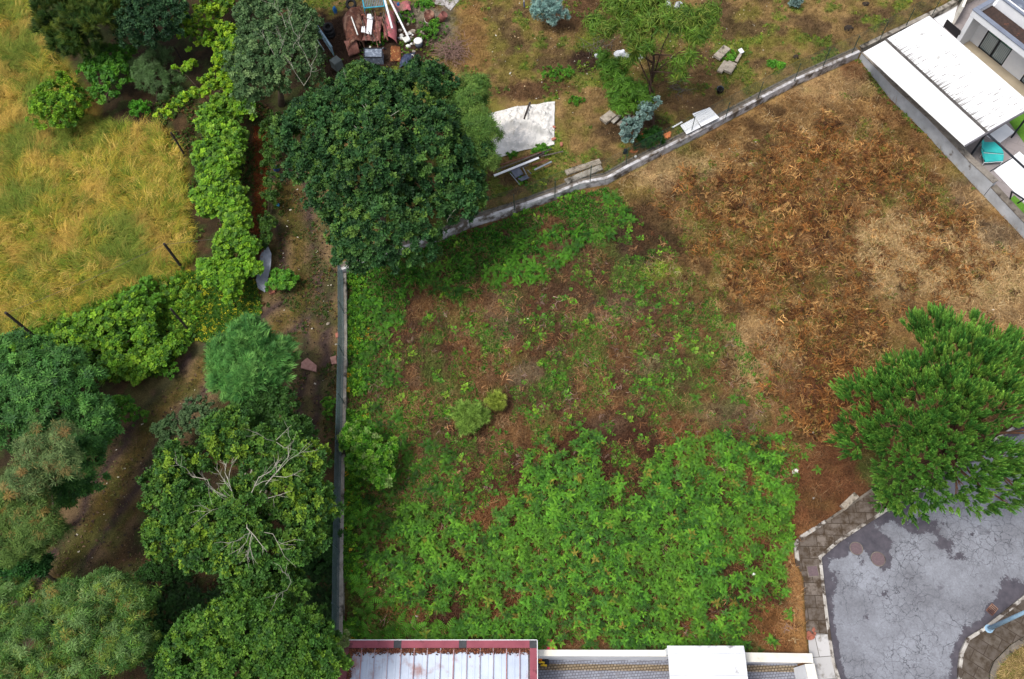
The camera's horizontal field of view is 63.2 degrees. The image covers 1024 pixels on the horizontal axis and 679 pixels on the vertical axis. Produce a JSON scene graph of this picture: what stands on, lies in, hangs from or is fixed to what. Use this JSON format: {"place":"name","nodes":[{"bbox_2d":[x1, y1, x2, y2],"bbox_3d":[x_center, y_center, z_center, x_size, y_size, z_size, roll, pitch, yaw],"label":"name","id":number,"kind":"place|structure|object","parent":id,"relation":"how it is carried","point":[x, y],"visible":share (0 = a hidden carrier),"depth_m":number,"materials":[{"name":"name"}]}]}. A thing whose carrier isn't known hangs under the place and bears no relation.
{"place":"outdoors","nodes":[
{"label":"outdoors","id":0,"kind":"place"},
{"bbox_2d":[0,0,1023,678],"bbox_3d":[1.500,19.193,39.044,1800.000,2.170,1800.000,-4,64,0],"label":"ground","id":1,"kind":"structure","parent":0,"point":[146,394],"depth_m":51.05,"materials":[{"name":"soil"}]},
{"bbox_2d":[0,549,57,585],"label":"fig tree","id":2,"kind":"object","parent":1,"relation":"on","point":[41,569],"visible":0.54,"depth_m":39.15,"materials":[{"name":"green plant"}]},
{"bbox_2d":[0,474,75,587],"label":"eucalyptus tree","id":3,"kind":"object","parent":1,"relation":"on","point":[25,536],"visible":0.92,"depth_m":37.41,"materials":[{"name":"green plant"}]},
{"bbox_2d":[0,415,85,514],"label":"eucalyptus tree","id":4,"kind":"object","parent":1,"relation":"on","point":[24,472],"visible":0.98,"depth_m":38.13,"materials":[{"name":"green plant"}]},
{"bbox_2d":[25,70,94,130],"bbox_3d":[-29.789,-15.634,55.235,4.366,2.882,4.919,-4,64,0],"label":"laurel bush","id":5,"kind":"object","parent":1,"relation":"on","point":[67,95],"visible":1,"depth_m":54.16,"materials":[{"name":"green plant"}]},
{"bbox_2d":[0,326,124,512],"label":"fig tree","id":6,"kind":"object","parent":1,"relation":"on","point":[40,380],"visible":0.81,"depth_m":41.66,"materials":[{"name":"green plant"}]},
{"bbox_2d":[25,0,130,59],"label":"conifer tree","id":7,"kind":"object","parent":1,"relation":"on","point":[76,22],"visible":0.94,"depth_m":53.57,"materials":[{"name":"green plant"}]},
{"bbox_2d":[0,564,162,678],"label":"eucalyptus tree","id":8,"kind":"object","parent":1,"relation":"on","point":[111,642],"visible":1,"depth_m":35.59,"materials":[{"name":"green plant"}]},
{"bbox_2d":[0,0,202,334],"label":"field grass","id":9,"kind":"structure","parent":1,"relation":"on","point":[151,183],"depth_m":52.98,"materials":[{"name":"plant"}]},
{"bbox_2d":[21,289,187,386],"bbox_3d":[-23.117,0.054,47.643,9.072,2.179,6.089,-4,64,0],"label":"bramble bush","id":10,"kind":"object","parent":1,"relation":"on","point":[104,327],"visible":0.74,"depth_m":47.27,"materials":[{"name":"green plant"}]},
{"bbox_2d":[75,39,137,104],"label":"laurel bush","id":11,"kind":"object","parent":1,"relation":"on","point":[104,63],"visible":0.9,"depth_m":55.16,"materials":[{"name":"green plant"}]},
{"bbox_2d":[8,266,204,385],"bbox_3d":[-24.868,0.451,48.231,14.596,0.926,6.726,-18,65,-7],"label":"verge growth","id":12,"kind":"object","parent":1,"relation":"on","point":[164,324],"visible":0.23,"depth_m":49.20,"materials":[{"name":"green plant"}]},
{"bbox_2d":[111,394,134,411],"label":"weed clump","id":13,"kind":"object","parent":1,"relation":"on","point":[122,399],"visible":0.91,"depth_m":46.19,"materials":[{"name":"green plant"}]},
{"bbox_2d":[115,404,148,426],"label":"weed clump","id":14,"kind":"object","parent":1,"relation":"on","point":[132,410],"visible":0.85,"depth_m":45.85,"materials":[{"name":"green plant"}]},
{"bbox_2d":[127,99,152,116],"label":"weed clump","id":15,"kind":"object","parent":1,"relation":"on","point":[134,104],"visible":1,"depth_m":55.82,"materials":[{"name":"green plant"}]},
{"bbox_2d":[118,275,165,305],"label":"bramble bush","id":16,"kind":"object","parent":1,"relation":"on","point":[150,283],"visible":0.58,"depth_m":48.91,"materials":[{"name":"green plant"}]},
{"bbox_2d":[132,606,170,654],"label":"weed clump","id":17,"kind":"object","parent":1,"relation":"on","point":[160,623],"visible":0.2,"depth_m":40.72,"materials":[{"name":"green plant"}]},
{"bbox_2d":[111,0,191,57],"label":"bluish tree","id":18,"kind":"object","parent":1,"relation":"on","point":[144,19],"visible":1,"depth_m":53.27,"materials":[{"name":"green plant"}]},
{"bbox_2d":[127,42,186,101],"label":"grey bush","id":19,"kind":"object","parent":1,"relation":"on","point":[142,74],"visible":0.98,"depth_m":55.24,"materials":[{"name":"green plant"}]},
{"bbox_2d":[134,560,187,590],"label":"weed clump","id":20,"kind":"object","parent":1,"relation":"on","point":[149,568],"visible":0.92,"depth_m":41.80,"materials":[{"name":"green plant"}]},
{"bbox_2d":[149,411,177,455],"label":"olive bush","id":21,"kind":"object","parent":1,"relation":"on","point":[160,432],"visible":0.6,"depth_m":43.26,"materials":[{"name":"green plant"}]},
{"bbox_2d":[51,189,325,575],"bbox_3d":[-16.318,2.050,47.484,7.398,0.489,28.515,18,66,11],"label":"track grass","id":22,"kind":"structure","parent":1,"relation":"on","point":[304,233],"depth_m":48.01,"materials":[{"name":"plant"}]},
{"bbox_2d":[51,147,337,575],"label":"leaf litter","id":23,"kind":"object","parent":1,"relation":"on","point":[115,462],"visible":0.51,"depth_m":46.62,"materials":[{"name":"plant"}]},
{"bbox_2d":[171,394,220,438],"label":"olive bush","id":24,"kind":"object","parent":1,"relation":"on","point":[186,412],"visible":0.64,"depth_m":43.09,"materials":[{"name":"green plant"}]},
{"bbox_2d":[152,52,246,118],"bbox_3d":[-20.235,-16.370,55.227,6.057,2.836,5.344,-4,64,0],"label":"grape vine","id":25,"kind":"object","parent":1,"relation":"on","point":[223,80],"visible":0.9,"depth_m":54.07,"materials":[{"name":"green plant"}]},
{"bbox_2d":[170,0,242,82],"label":"grape vine","id":26,"kind":"object","parent":1,"relation":"on","point":[225,36],"visible":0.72,"depth_m":55.98,"materials":[{"name":"green plant"}]},
{"bbox_2d":[147,83,269,306],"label":"undergrowth","id":27,"kind":"object","parent":1,"relation":"on","point":[263,116],"visible":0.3,"depth_m":55.01,"materials":[{"name":"green plant"}]},
{"bbox_2d":[162,270,262,343],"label":"flowering weeds","id":28,"kind":"object","parent":1,"relation":"on","point":[227,312],"visible":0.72,"depth_m":49.38,"materials":[{"name":"green plant"}]},
{"bbox_2d":[188,92,262,260],"bbox_3d":[-17.789,-10.031,51.821,4.403,3.216,12.977,-9,64,-2],"label":"grape vine","id":29,"kind":"object","parent":1,"relation":"on","point":[217,156],"visible":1,"depth_m":50.61,"materials":[{"name":"green plant"}]},
{"bbox_2d":[195,252,263,303],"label":"grape vine","id":30,"kind":"object","parent":1,"relation":"on","point":[228,275],"visible":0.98,"depth_m":48.17,"materials":[{"name":"green plant"}]},
{"bbox_2d":[140,147,340,675],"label":"track weeds","id":31,"kind":"object","parent":1,"relation":"on","point":[324,312],"visible":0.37,"depth_m":49.54,"materials":[{"name":"green plant"}]},
{"bbox_2d":[135,403,346,607],"bbox_3d":[-12.505,8.014,39.750,10.413,8.794,8.618,26,68,14],"label":"white branched oak","id":32,"kind":"object","parent":1,"relation":"on","point":[237,557],"visible":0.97,"depth_m":37.46,"materials":[{"name":"green plant"}]},
{"bbox_2d":[139,487,344,678],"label":"dark undergrowth","id":33,"kind":"object","parent":1,"relation":"on","point":[184,593],"visible":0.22,"depth_m":41.74,"materials":[{"name":"green plant"}]},
{"bbox_2d":[199,311,302,404],"bbox_3d":[-13.496,1.792,44.053,5.215,6.434,4.821,23,67,13],"label":"juniper tree","id":34,"kind":"object","parent":1,"relation":"on","point":[251,351],"visible":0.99,"depth_m":41.95,"materials":[{"name":"green plant"}]},
{"bbox_2d":[152,584,353,678],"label":"oak tree","id":35,"kind":"object","parent":1,"relation":"on","point":[304,652],"visible":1,"depth_m":34.97,"materials":[{"name":"green plant"}]},
{"bbox_2d":[250,124,269,255],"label":"ditch litter","id":36,"kind":"object","parent":1,"relation":"on","point":[258,210],"visible":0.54,"depth_m":53.28,"materials":[{"name":"plant"}]},
{"bbox_2d":[256,247,270,291],"bbox_3d":[-14.877,-4.386,50.058,0.717,0.960,2.936,9,65,6],"label":"metal sheet","id":37,"kind":"object","parent":1,"relation":"on","point":[265,257],"visible":0.78,"depth_m":49.95,"materials":[{"name":"metal"}]},
{"bbox_2d":[256,109,282,251],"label":"ivy hedge","id":38,"kind":"object","parent":1,"relation":"on","point":[270,195],"visible":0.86,"depth_m":52.00,"materials":[{"name":"green plant"}]},
{"bbox_2d":[223,378,319,449],"bbox_3d":[-11.947,4.302,43.179,5.092,5.699,3.433,14,65,9],"label":"oak tree","id":39,"kind":"object","parent":1,"relation":"on","point":[266,407],"visible":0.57,"depth_m":41.36,"materials":[{"name":"green plant"}]},
{"bbox_2d":[220,0,327,113],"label":"eucalyptus tree","id":40,"kind":"object","parent":1,"relation":"on","point":[289,39],"visible":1,"depth_m":50.52,"materials":[{"name":"green plant"}]},
{"bbox_2d":[264,267,299,291],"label":"weed clump","id":41,"kind":"object","parent":1,"relation":"on","point":[274,282],"visible":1,"depth_m":49.19,"materials":[{"name":"green plant"}]},
{"bbox_2d":[300,518,345,574],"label":"weed clump","id":42,"kind":"object","parent":1,"relation":"on","point":[327,554],"visible":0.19,"depth_m":41.90,"materials":[{"name":"green plant"}]},
{"bbox_2d":[337,273,347,634],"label":"boundary wall","id":43,"kind":"structure","parent":1,"relation":"on","point":[341,597],"depth_m":44.38,"materials":[{"name":"concrete"}]},
{"bbox_2d":[331,265,344,629],"bbox_3d":[-9.209,5.022,44.401,0.208,1.660,20.938,-5,64,0],"label":"fence","id":44,"kind":"object","parent":43,"relation":"on","point":[338,414],"visible":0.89,"depth_m":44.13,"materials":[{"name":"metal"}]},
{"bbox_2d":[342,271,379,639],"bbox_3d":[-8.277,5.370,45.293,2.243,0.588,21.220,-4,64,0],"label":"wall creeper","id":45,"kind":"object","parent":1,"relation":"on","point":[350,504],"depth_m":44.20,"materials":[{"name":"green plant"}]},
{"bbox_2d":[336,418,398,489],"bbox_3d":[-7.405,6.119,43.742,4.174,2.732,2.890,27,68,14],"label":"bush","id":46,"kind":"object","parent":1,"relation":"on","point":[371,460],"visible":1,"depth_m":42.84,"materials":[{"name":"green plant"}]},
{"bbox_2d":[343,6,396,56],"bbox_3d":[-9.898,-21.491,57.612,3.829,1.297,4.005,-4,64,0],"label":"car wreck","id":47,"kind":"object","parent":1,"relation":"on","point":[350,42],"visible":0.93,"depth_m":57.37,"materials":[{"name":"pink paint"}]},
{"bbox_2d":[364,48,383,64],"bbox_3d":[-9.430,-19.341,56.849,1.286,0.730,1.016,-4,64,0],"label":"metal tank","id":48,"kind":"object","parent":1,"relation":"on","point":[374,55],"visible":0.91,"depth_m":56.59,"materials":[{"name":"metal"}]},
{"bbox_2d":[269,54,495,275],"bbox_3d":[-6.481,-9.301,47.115,11.704,10.351,13.409,-30,66,-12],"label":"oak tree","id":49,"kind":"object","parent":1,"relation":"on","point":[378,102],"visible":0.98,"depth_m":43.75,"materials":[{"name":"green plant"}]},
{"bbox_2d":[381,611,410,639],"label":"fern","id":50,"kind":"object","parent":1,"relation":"on","point":[390,632],"visible":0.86,"depth_m":40.77,"materials":[{"name":"green plant"}]},
{"bbox_2d":[341,296,481,537],"bbox_3d":[-7.617,4.297,45.967,6.770,0.947,15.242,-25,65,-10],"label":"wallside bracken","id":51,"kind":"object","parent":1,"relation":"on","point":[437,487],"visible":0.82,"depth_m":44.58,"materials":[{"name":"green plant"}]},
{"bbox_2d":[417,17,447,46],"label":"weed clump","id":52,"kind":"object","parent":1,"relation":"on","point":[434,29],"visible":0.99,"depth_m":57.68,"materials":[{"name":"green plant"}]},
{"bbox_2d":[338,640,537,678],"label":"garage","id":53,"kind":"structure","parent":1,"relation":"on","point":[459,665],"depth_m":38.87,"materials":[{"name":"red paint"}]},
{"bbox_2d":[347,648,529,678],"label":"gutter leaves","id":54,"kind":"object","parent":53,"relation":"on","point":[353,651],"visible":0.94,"depth_m":39.03,"materials":[{"name":"plant"}]},
{"bbox_2d":[426,27,474,66],"bbox_3d":[-4.293,-19.885,56.919,3.626,0.737,3.697,33,70,17],"label":"brushwood heap","id":55,"kind":"object","parent":1,"relation":"on","point":[445,50],"visible":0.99,"depth_m":56.77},
{"bbox_2d":[449,398,490,436],"bbox_3d":[-2.245,4.237,44.839,2.470,2.011,2.356,-4,64,0],"label":"pine sapling","id":56,"kind":"object","parent":1,"relation":"on","point":[468,416],"visible":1,"depth_m":44.47,"materials":[{"name":"green plant"}]},
{"bbox_2d":[441,70,505,179],"bbox_3d":[-2.307,-10.993,48.593,4.078,7.730,7.597,-4,64,0],"label":"willow tree","id":57,"kind":"object","parent":1,"relation":"on","point":[478,120],"visible":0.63,"depth_m":45.77,"materials":[{"name":"green plant"}]},
{"bbox_2d":[347,187,618,400],"bbox_3d":[-2.616,-4.587,50.108,20.440,0.437,7.330,-35,68,-14],"label":"ivy carpet","id":58,"kind":"object","parent":1,"relation":"on","point":[414,272],"visible":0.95,"depth_m":50.52,"materials":[{"name":"green plant"}]},
{"bbox_2d":[484,388,507,411],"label":"pine sapling","id":59,"kind":"object","parent":1,"relation":"on","point":[495,399],"visible":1,"depth_m":45.24,"materials":[{"name":"green plant"}]},
{"bbox_2d":[358,188,637,333],"bbox_3d":[-0.382,-4.414,49.843,17.763,0.954,4.343,-23,65,-9],"label":"bracken","id":60,"kind":"object","parent":1,"relation":"on","point":[401,291],"visible":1,"depth_m":49.71,"materials":[{"name":"green plant"}]},
{"bbox_2d":[491,101,554,156],"bbox_3d":[0.332,-13.789,53.459,5.318,1.142,4.432,-4,64,0],"label":"white sheet","id":61,"kind":"object","parent":1,"relation":"on","point":[532,128],"visible":0.8,"depth_m":53.36,"materials":[{"name":"white fabric"}]},
{"bbox_2d":[529,0,570,25],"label":"blue spruce","id":62,"kind":"object","parent":1,"relation":"on","point":[548,8],"visible":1,"depth_m":56.10,"materials":[{"name":"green plant"}]},
{"bbox_2d":[541,64,574,81],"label":"weed clump","id":63,"kind":"object","parent":1,"relation":"on","point":[555,73],"visible":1,"depth_m":55.62,"materials":[{"name":"green plant"}]},
{"bbox_2d":[347,190,801,639],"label":"green weeds","id":64,"kind":"object","parent":1,"relation":"on","point":[576,348],"visible":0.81,"depth_m":46.34,"materials":[{"name":"green plant"}]},
{"bbox_2d":[356,205,803,639],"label":"dead stalks","id":65,"kind":"object","parent":1,"relation":"on","point":[539,454],"visible":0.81,"depth_m":45.89,"materials":[{"name":"plant"}]},
{"bbox_2d":[361,426,800,652],"bbox_3d":[3.762,10.088,42.461,23.014,1.162,12.401,-4,64,0],"label":"bracken bed","id":66,"kind":"object","parent":1,"relation":"on","point":[654,504],"visible":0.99,"depth_m":41.97,"materials":[{"name":"green plant"}]},
{"bbox_2d":[337,47,859,272],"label":"boundary wall","id":67,"kind":"structure","parent":1,"relation":"on","point":[615,173],"depth_m":52.71,"materials":[{"name":"grey concrete"}]},
{"bbox_2d":[436,0,960,228],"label":"wire fence","id":68,"kind":"object","parent":67,"relation":"on","point":[803,70],"visible":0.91,"depth_m":53.24,"materials":[{"name":"grey metal"}]},
{"bbox_2d":[538,650,667,659],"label":"yard wall","id":69,"kind":"structure","parent":1,"relation":"on","point":[602,654],"depth_m":39.62,"materials":[{"name":"white paint"}]},
{"bbox_2d":[304,0,940,259],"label":"plot grass","id":70,"kind":"structure","parent":1,"relation":"on","point":[617,45],"depth_m":56.58,"materials":[{"name":"plant"}]},
{"bbox_2d":[593,47,655,117],"bbox_3d":[7.165,-15.873,52.721,3.787,4.030,5.648,-4,64,0],"label":"drooping tree","id":71,"kind":"object","parent":1,"relation":"on","point":[635,91],"visible":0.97,"depth_m":51.36,"materials":[{"name":"green plant"}]},
{"bbox_2d":[618,95,662,145],"bbox_3d":[7.864,-13.399,52.026,1.706,2.975,3.599,30,69,15],"label":"blue gum sapling","id":72,"kind":"object","parent":1,"relation":"on","point":[634,122],"visible":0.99,"depth_m":51.13,"materials":[{"name":"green plant"}]},
{"bbox_2d":[632,124,665,150],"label":"juniper bush","id":73,"kind":"object","parent":1,"relation":"on","point":[653,130],"visible":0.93,"depth_m":52.36,"materials":[{"name":"green plant"}]},
{"bbox_2d":[579,0,722,137],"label":"peppermint tree","id":74,"kind":"object","parent":1,"relation":"on","point":[697,27],"visible":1,"depth_m":48.32,"materials":[{"name":"green plant"}]},
{"bbox_2d":[306,0,1022,435],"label":"turf weeds","id":75,"kind":"object","parent":1,"relation":"on","point":[660,64],"visible":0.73,"depth_m":52.78,"materials":[{"name":"green plant"}]},
{"bbox_2d":[344,60,1023,652],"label":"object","id":76,"kind":"object","parent":1,"relation":"on","point":[754,330],"visible":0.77,"depth_m":47.47,"materials":[{"name":"plant"}]},
{"bbox_2d":[472,0,999,435],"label":"turf litter","id":77,"kind":"object","parent":1,"relation":"on","point":[728,148],"visible":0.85,"depth_m":54.61,"materials":[{"name":"plant"}]},
{"bbox_2d":[745,652,812,663],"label":"yard wall","id":78,"kind":"structure","parent":1,"relation":"on","point":[782,658],"depth_m":39.21,"materials":[{"name":"white paint"}]},
{"bbox_2d":[794,663,817,678],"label":"gate pier","id":79,"kind":"structure","parent":1,"relation":"on","point":[806,671],"depth_m":39.03,"materials":[{"name":"white paint"}]},
{"bbox_2d":[793,520,826,566],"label":"kerb","id":80,"kind":"structure","parent":1,"relation":"on","point":[803,535],"depth_m":42.36,"materials":[{"name":"concrete"}]},
{"bbox_2d":[648,96,1023,449],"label":"dead bracken","id":81,"kind":"object","parent":1,"relation":"on","point":[834,362],"visible":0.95,"depth_m":49.62,"materials":[{"name":"plant"}]},
{"bbox_2d":[859,0,961,52],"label":"boundary wall","id":82,"kind":"structure","parent":1,"relation":"on","point":[944,8],"depth_m":56.83,"materials":[{"name":"concrete"}]},
{"bbox_2d":[855,59,975,189],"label":"wallfoot weeds","id":83,"kind":"object","parent":1,"relation":"on","point":[896,107],"visible":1,"depth_m":54.24,"materials":[{"name":"brown plant"}]},
{"bbox_2d":[824,301,1023,527],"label":"pine tree","id":84,"kind":"object","parent":1,"relation":"on","point":[989,353],"visible":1,"depth_m":37.94,"materials":[{"name":"green plant"}]},
{"bbox_2d":[859,51,997,194],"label":"boundary wall","id":85,"kind":"structure","parent":1,"relation":"on","point":[977,174],"depth_m":52.59,"materials":[{"name":"grey concrete"}]},
{"bbox_2d":[848,210,1023,303],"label":"pale hay","id":86,"kind":"object","parent":1,"relation":"on","point":[945,272],"visible":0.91,"depth_m":48.95,"materials":[{"name":"plant"}]},
{"bbox_2d":[984,184,1023,237],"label":"boundary wall","id":87,"kind":"structure","parent":1,"relation":"on","point":[1000,201],"depth_m":49.99,"materials":[{"name":"white concrete"}]},
{"bbox_2d":[989,637,1023,678],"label":"kerb","id":88,"kind":"structure","parent":1,"relation":"on","point":[1000,657],"depth_m":39.57,"materials":[{"name":"grey concrete"}]},
{"bbox_2d":[990,643,1023,678],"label":"island grass","id":89,"kind":"structure","parent":1,"relation":"on","point":[1002,670],"depth_m":39.30,"materials":[{"name":"plant"}]},
{"bbox_2d":[538,659,797,678],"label":"courtyard","id":90,"kind":"structure","parent":0,"point":[561,674],"depth_m":41.09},
{"bbox_2d":[539,664,797,671],"bbox_3d":[7.939,16.224,41.101,13.231,0.001,0.299,0,64,2],"label":"sandy strip","id":91,"kind":"object","parent":90,"relation":"on","point":[646,667],"visible":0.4,"depth_m":41.17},
{"bbox_2d":[661,646,747,678],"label":"porch roof","id":92,"kind":"structure","parent":90,"relation":"on","point":[706,662],"depth_m":38.10,"materials":[{"name":"white paint"}]},
{"bbox_2d":[808,634,836,678],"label":"concrete pavement","id":93,"kind":"structure","parent":0,"point":[819,648],"depth_m":39.86,"materials":[{"name":"white concrete"}]},
{"bbox_2d":[798,491,882,633],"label":"pavement","id":94,"kind":"structure","parent":0,"point":[814,545],"depth_m":42.19,"materials":[{"name":"grey stone"}]},
{"bbox_2d":[822,425,1023,678],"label":"road","id":95,"kind":"structure","parent":0,"point":[921,600],"depth_m":41.28,"materials":[{"name":"grey asphalt"}]},
{"bbox_2d":[818,421,1023,678],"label":"kerb","id":96,"kind":"structure","parent":95,"relation":"on","point":[832,546],"depth_m":41.69,"materials":[{"name":"concrete"}]},
{"bbox_2d":[957,595,1023,678],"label":"kerb","id":97,"kind":"structure","parent":95,"relation":"on","point":[982,629],"depth_m":40.06,"materials":[{"name":"concrete"}]},
{"bbox_2d":[923,0,1023,202],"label":"patio","id":98,"kind":"structure","parent":0,"point":[1014,145],"depth_m":52.78,"materials":[{"name":"concrete"}]},
{"bbox_2d":[863,16,1023,154],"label":"canopy","id":99,"kind":"object","parent":98,"relation":"on","point":[983,96],"visible":1,"depth_m":51.80,"materials":[{"name":"metal"}]},
{"bbox_2d":[957,0,1023,83],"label":"house","id":100,"kind":"structure","parent":98,"relation":"on","point":[992,29],"depth_m":53.95,"materials":[{"name":"white paint"}]},
{"bbox_2d":[978,30,1011,65],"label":"patio door","id":101,"kind":"structure","parent":100,"relation":"in","point":[995,47],"depth_m":55.40,"materials":[{"name":"glass"}]},
{"bbox_2d":[963,41,1023,96],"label":"terrace","id":102,"kind":"structure","parent":98,"relation":"on","point":[1015,83],"depth_m":55.48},
{"bbox_2d":[962,600,1023,678],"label":"island pavement","id":103,"kind":"structure","parent":0,"point":[984,650],"depth_m":39.83,"materials":[{"name":"grey stone"}]},
{"bbox_2d":[987,124,1013,142],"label":"paving panel","id":104,"kind":"structure","parent":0,"point":[1002,133],"depth_m":53.13,"materials":[{"name":"white paint"}]},
{"bbox_2d":[994,151,1023,201],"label":"paving panel","id":105,"kind":"structure","parent":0,"point":[1010,173],"depth_m":51.74,"materials":[{"name":"white paint"}]},
{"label":"metal bar","id":106,"kind":"object","parent":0,"visible":0},
{"bbox_2d":[693,107,718,126],"bbox_3d":[12.411,-14.359,53.493,1.397,0.050,1.155,-28,66,-11],"label":"white board","id":107,"kind":"object","parent":106,"relation":"on","point":[707,118],"visible":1,"depth_m":53.43,"materials":[{"name":"paint"}]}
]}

